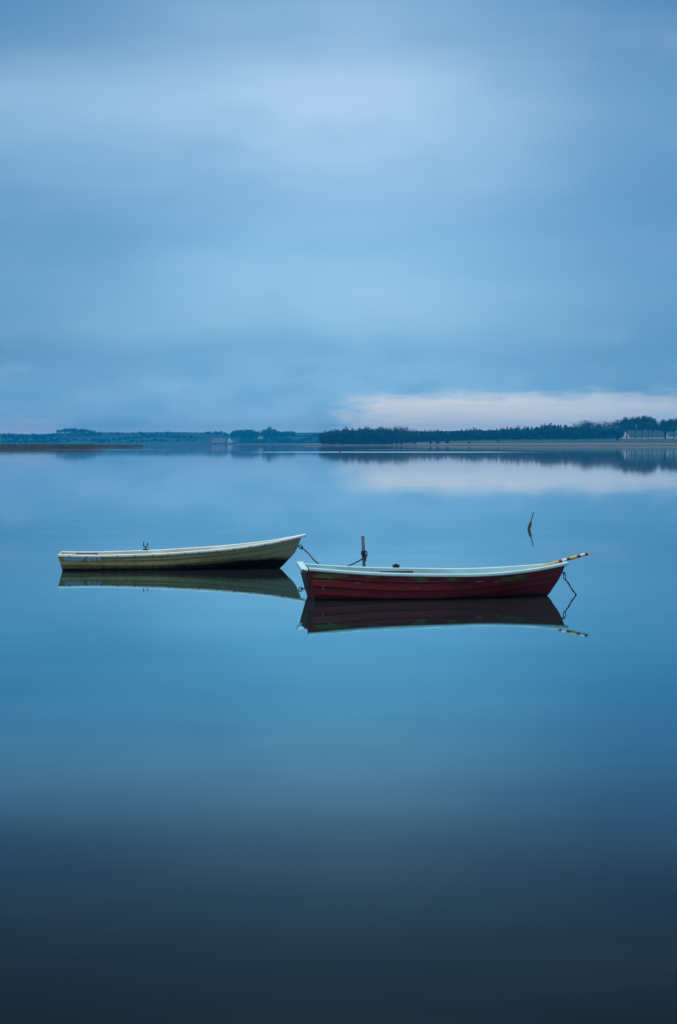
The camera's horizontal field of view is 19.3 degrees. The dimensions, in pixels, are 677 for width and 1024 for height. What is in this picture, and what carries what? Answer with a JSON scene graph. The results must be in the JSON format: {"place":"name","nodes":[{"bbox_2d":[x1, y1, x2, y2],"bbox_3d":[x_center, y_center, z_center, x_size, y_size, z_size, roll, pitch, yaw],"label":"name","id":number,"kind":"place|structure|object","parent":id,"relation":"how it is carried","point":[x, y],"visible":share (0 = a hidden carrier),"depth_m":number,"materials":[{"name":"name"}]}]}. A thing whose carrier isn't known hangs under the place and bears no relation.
{"place":"outdoors","nodes":[
{"label":"outdoors","id":0,"kind":"place"},
{"bbox_2d":[0,447,100,448],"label":"mud bank","id":1,"kind":"structure","parent":0,"point":[48,447],"depth_m":855.45,"materials":[{"name":"brown soil"}]},
{"bbox_2d":[0,444,104,446],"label":"reed bed","id":2,"kind":"object","parent":1,"relation":"on","point":[50,445],"visible":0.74,"depth_m":857.49,"materials":[{"name":"plant"}]},
{"bbox_2d":[0,430,666,443],"bbox_3d":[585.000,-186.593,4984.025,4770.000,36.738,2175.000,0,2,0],"label":"hills","id":3,"kind":"structure","parent":0,"point":[207,439],"depth_m":4265.89,"materials":[{"name":"green plant"}]},
{"bbox_2d":[211,438,224,441],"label":"barn","id":4,"kind":"structure","parent":3,"relation":"on","point":[218,440],"depth_m":4068.31,"materials":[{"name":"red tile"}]},
{"bbox_2d":[230,431,236,437],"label":"broadleaf tree","id":5,"kind":"object","parent":3,"relation":"on","point":[234,433],"visible":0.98,"depth_m":4278.79,"materials":[{"name":"green plant"}]},
{"bbox_2d":[239,429,246,439],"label":"broadleaf tree","id":6,"kind":"object","parent":3,"relation":"on","point":[242,435],"visible":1,"depth_m":4255.82,"materials":[{"name":"green plant"}]},
{"bbox_2d":[249,429,253,439],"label":"broadleaf tree","id":7,"kind":"object","parent":3,"relation":"on","point":[251,433],"visible":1,"depth_m":4250.70,"materials":[{"name":"green plant"}]},
{"bbox_2d":[261,429,268,438],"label":"broadleaf tree","id":8,"kind":"object","parent":3,"relation":"on","point":[264,434],"visible":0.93,"depth_m":4256.22,"materials":[{"name":"green plant"}]},
{"bbox_2d":[268,429,275,437],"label":"broadleaf tree","id":9,"kind":"object","parent":3,"relation":"on","point":[273,433],"visible":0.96,"depth_m":4244.53,"materials":[{"name":"green plant"}]},
{"bbox_2d":[0,444,676,1023],"bbox_3d":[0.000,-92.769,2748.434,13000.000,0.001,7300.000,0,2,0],"label":"water","id":10,"kind":"structure","parent":0,"point":[256,796],"depth_m":16.07,"materials":[{"name":"blue liquid"}]},
{"bbox_2d":[58,534,305,570],"bbox_3d":[-3.017,0.847,38.668,4.778,0.831,1.389,0,2,-5],"label":"rowing boat","id":11,"kind":"object","parent":10,"relation":"on","point":[277,553],"visible":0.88,"depth_m":38.20,"materials":[{"name":"white wood"}]},
{"bbox_2d":[361,536,365,566],"bbox_3d":[0.466,1.379,34.669,0.146,1.926,0.057,0,2,0],"label":"mooring post","id":12,"kind":"object","parent":10,"relation":"in","point":[363,549],"visible":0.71,"depth_m":34.62,"materials":[{"name":"wood"}]},
{"bbox_2d":[300,546,367,565],"bbox_3d":[-0.186,0.817,36.708,0.180,0.445,4.445,-1,2,-16],"label":"mooring rope","id":13,"kind":"object","parent":12,"relation":"attached to","point":[364,554],"visible":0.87,"depth_m":34.67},
{"bbox_2d":[297,561,568,600],"bbox_3d":[1.548,1.154,31.576,4.303,0.707,1.515,0,2,-9],"label":"rowing boat","id":14,"kind":"object","parent":10,"relation":"on","point":[321,582],"visible":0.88,"depth_m":30.96,"materials":[{"name":"red paint"}]},
{"bbox_2d":[522,552,588,569],"bbox_3d":[2.993,0.923,31.783,2.150,0.069,0.050,-15,5,-12],"label":"striped pole","id":15,"kind":"object","parent":14,"relation":"on","point":[568,558],"visible":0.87,"depth_m":31.89,"materials":[{"name":"multicoloured paint"}]},
{"bbox_2d":[563,573,576,594],"bbox_3d":[3.770,1.230,31.977,0.390,0.508,0.035,-1,2,-29],"label":"mooring rope","id":16,"kind":"object","parent":14,"relation":"attached to","point":[568,583],"visible":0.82,"depth_m":31.91,"materials":[{"name":"fabric"}]},
{"bbox_2d":[527,512,533,529],"bbox_3d":[5.387,0.444,56.259,0.342,0.899,0.087,-1,2,-30],"label":"marker stake","id":17,"kind":"object","parent":10,"relation":"in","point":[529,525],"visible":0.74,"depth_m":56.25,"materials":[{"name":"brown wood"}]},
{"bbox_2d":[0,0,676,433],"label":"sky","id":18,"kind":"structure","parent":0,"point":[299,216],"materials":[{"name":"blue"}]},
{"bbox_2d":[234,439,676,445],"bbox_3d":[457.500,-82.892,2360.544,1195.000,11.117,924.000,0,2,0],"label":"field","id":19,"kind":"structure","parent":0,"point":[626,442],"depth_m":2010.03,"materials":[{"name":"green plant"}]},
{"bbox_2d":[329,432,336,442],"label":"evergreen tree","id":20,"kind":"object","parent":19,"relation":"on","point":[333,435],"visible":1,"depth_m":1978.56,"materials":[{"name":"green plant"}]},
{"bbox_2d":[337,430,345,440],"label":"evergreen tree","id":21,"kind":"object","parent":19,"relation":"on","point":[339,434],"visible":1,"depth_m":1977.80,"materials":[{"name":"green plant"}]},
{"bbox_2d":[347,430,352,443],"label":"evergreen tree","id":22,"kind":"object","parent":19,"relation":"on","point":[350,436],"visible":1,"depth_m":1979.45,"materials":[{"name":"green plant"}]},
{"bbox_2d":[353,432,360,443],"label":"evergreen tree","id":23,"kind":"object","parent":19,"relation":"on","point":[356,436],"visible":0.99,"depth_m":1978.29,"materials":[{"name":"green plant"}]},
{"bbox_2d":[359,429,366,443],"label":"evergreen tree","id":24,"kind":"object","parent":19,"relation":"on","point":[362,438],"visible":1,"depth_m":1978.31,"materials":[{"name":"green plant"}]},
{"bbox_2d":[365,431,373,443],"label":"evergreen tree","id":25,"kind":"object","parent":19,"relation":"on","point":[369,436],"visible":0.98,"depth_m":1977.62,"materials":[{"name":"green plant"}]},
{"bbox_2d":[371,431,376,444],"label":"evergreen tree","id":26,"kind":"object","parent":19,"relation":"on","point":[374,434],"visible":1,"depth_m":1978.00,"materials":[{"name":"green plant"}]},
{"bbox_2d":[375,431,385,444],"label":"evergreen tree","id":27,"kind":"object","parent":19,"relation":"on","point":[380,436],"visible":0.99,"depth_m":1978.20,"materials":[{"name":"green plant"}]},
{"bbox_2d":[384,430,389,443],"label":"evergreen tree","id":28,"kind":"object","parent":19,"relation":"on","point":[386,435],"visible":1,"depth_m":1981.48,"materials":[{"name":"green plant"}]},
{"bbox_2d":[387,430,394,443],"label":"evergreen tree","id":29,"kind":"object","parent":19,"relation":"on","point":[391,435],"visible":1,"depth_m":1979.44,"materials":[{"name":"green plant"}]},
{"bbox_2d":[402,431,409,440],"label":"broadleaf tree","id":30,"kind":"object","parent":19,"relation":"on","point":[405,435],"visible":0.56,"depth_m":2002.49,"materials":[{"name":"green plant"}]},
{"bbox_2d":[429,433,434,441],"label":"broadleaf tree","id":31,"kind":"object","parent":19,"relation":"on","point":[431,436],"visible":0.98,"depth_m":2102.19,"materials":[{"name":"green plant"}]},
{"bbox_2d":[480,431,485,440],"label":"broadleaf tree","id":32,"kind":"object","parent":19,"relation":"on","point":[482,436],"visible":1,"depth_m":2102.21,"materials":[{"name":"green plant"}]},
{"bbox_2d":[521,431,525,438],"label":"broadleaf tree","id":33,"kind":"object","parent":19,"relation":"on","point":[523,434],"visible":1,"depth_m":2105.06,"materials":[{"name":"green plant"}]},
{"bbox_2d":[528,430,534,439],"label":"broadleaf tree","id":34,"kind":"object","parent":19,"relation":"on","point":[531,433],"visible":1,"depth_m":2107.45,"materials":[{"name":"green plant"}]},
{"bbox_2d":[537,427,543,439],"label":"broadleaf tree","id":35,"kind":"object","parent":19,"relation":"on","point":[539,431],"visible":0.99,"depth_m":2102.99,"materials":[{"name":"green plant"}]},
{"bbox_2d":[546,427,552,437],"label":"broadleaf tree","id":36,"kind":"object","parent":19,"relation":"on","point":[547,433],"visible":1,"depth_m":2106.16,"materials":[{"name":"green plant"}]},
{"bbox_2d":[548,428,555,438],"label":"broadleaf tree","id":37,"kind":"object","parent":19,"relation":"on","point":[553,432],"visible":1,"depth_m":2104.44,"materials":[{"name":"green plant"}]},
{"bbox_2d":[556,426,560,439],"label":"conifer tree","id":38,"kind":"object","parent":19,"relation":"on","point":[558,434],"visible":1,"depth_m":2112.11,"materials":[{"name":"green plant"}]},
{"bbox_2d":[567,429,573,437],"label":"broadleaf tree","id":39,"kind":"object","parent":19,"relation":"on","point":[570,434],"visible":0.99,"depth_m":2104.18,"materials":[{"name":"green plant"}]},
{"bbox_2d":[576,426,582,438],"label":"broadleaf tree","id":40,"kind":"object","parent":19,"relation":"on","point":[581,431],"visible":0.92,"depth_m":2129.75,"materials":[{"name":"green plant"}]},
{"bbox_2d":[573,420,588,427],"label":"bare tree","id":41,"kind":"object","parent":19,"relation":"on","point":[582,424],"visible":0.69,"depth_m":2158.01,"materials":[{"name":"plant"}]},
{"bbox_2d":[585,426,591,438],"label":"broadleaf tree","id":42,"kind":"object","parent":19,"relation":"on","point":[589,429],"visible":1,"depth_m":2138.19,"materials":[{"name":"green plant"}]},
{"bbox_2d":[592,426,597,438],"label":"broadleaf tree","id":43,"kind":"object","parent":19,"relation":"on","point":[594,429],"visible":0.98,"depth_m":2130.98,"materials":[{"name":"green plant"}]},
{"bbox_2d":[594,429,600,437],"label":"broadleaf tree","id":44,"kind":"object","parent":19,"relation":"on","point":[597,433],"visible":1,"depth_m":2127.09,"materials":[{"name":"green plant"}]},
{"bbox_2d":[596,421,606,438],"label":"bare tree","id":45,"kind":"object","parent":19,"relation":"on","point":[601,423],"visible":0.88,"depth_m":2156.15,"materials":[{"name":"plant"}]},
{"bbox_2d":[602,429,607,438],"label":"broadleaf tree","id":46,"kind":"object","parent":19,"relation":"on","point":[605,431],"visible":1,"depth_m":2130.99,"materials":[{"name":"green plant"}]},
{"bbox_2d":[603,420,617,427],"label":"bare tree","id":47,"kind":"object","parent":19,"relation":"on","point":[609,424],"visible":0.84,"depth_m":2161.63,"materials":[{"name":"plant"}]},
{"bbox_2d":[610,426,617,438],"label":"broadleaf tree","id":48,"kind":"object","parent":19,"relation":"on","point":[614,430],"visible":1,"depth_m":2129.60,"materials":[{"name":"green plant"}]},
{"bbox_2d":[618,427,623,438],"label":"broadleaf tree","id":49,"kind":"object","parent":19,"relation":"on","point":[620,433],"visible":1,"depth_m":2133.76,"materials":[{"name":"green plant"}]},
{"bbox_2d":[615,417,634,438],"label":"bare tree","id":50,"kind":"object","parent":19,"relation":"on","point":[623,422],"visible":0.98,"depth_m":2161.82,"materials":[{"name":"plant"}]},
{"bbox_2d":[620,431,629,438],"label":"farmhouse","id":51,"kind":"object","parent":19,"relation":"on","point":[628,436],"visible":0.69,"depth_m":2187.94,"materials":[{"name":"grey stone"}]},
{"bbox_2d":[626,416,646,438],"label":"bare tree","id":52,"kind":"object","parent":19,"relation":"on","point":[638,422],"visible":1,"depth_m":2154.73,"materials":[{"name":"plant"}]},
{"bbox_2d":[624,430,663,438],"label":"farmhouse","id":53,"kind":"object","parent":19,"relation":"on","point":[646,434],"visible":0.68,"depth_m":2199.59,"materials":[{"name":"grey stone"}]},
{"bbox_2d":[641,414,657,438],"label":"bare tree","id":54,"kind":"object","parent":19,"relation":"on","point":[645,418],"visible":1,"depth_m":2157.18,"materials":[{"name":"plant"}]},
{"bbox_2d":[645,418,657,438],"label":"bare tree","id":55,"kind":"object","parent":19,"relation":"on","point":[651,423],"visible":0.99,"depth_m":2147.48,"materials":[{"name":"plant"}]},
{"bbox_2d":[657,419,672,438],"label":"bare tree","id":56,"kind":"object","parent":19,"relation":"on","point":[661,426],"visible":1,"depth_m":2153.14,"materials":[{"name":"plant"}]},
{"bbox_2d":[663,417,676,438],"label":"bare tree","id":57,"kind":"object","parent":19,"relation":"on","point":[671,422],"visible":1,"depth_m":2149.73,"materials":[{"name":"plant"}]},
{"bbox_2d":[666,431,676,438],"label":"farmhouse","id":58,"kind":"object","parent":19,"relation":"on","point":[669,435],"visible":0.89,"depth_m":2184.41,"materials":[{"name":"grey stone"}]},
{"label":"mud bank","id":59,"kind":"structure","parent":0,"visible":0},
{"bbox_2d":[102,445,143,446],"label":"reed bed","id":60,"kind":"object","parent":59,"relation":"on","point":[123,445],"visible":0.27,"depth_m":1151.80,"materials":[{"name":"plant"}]}
]}

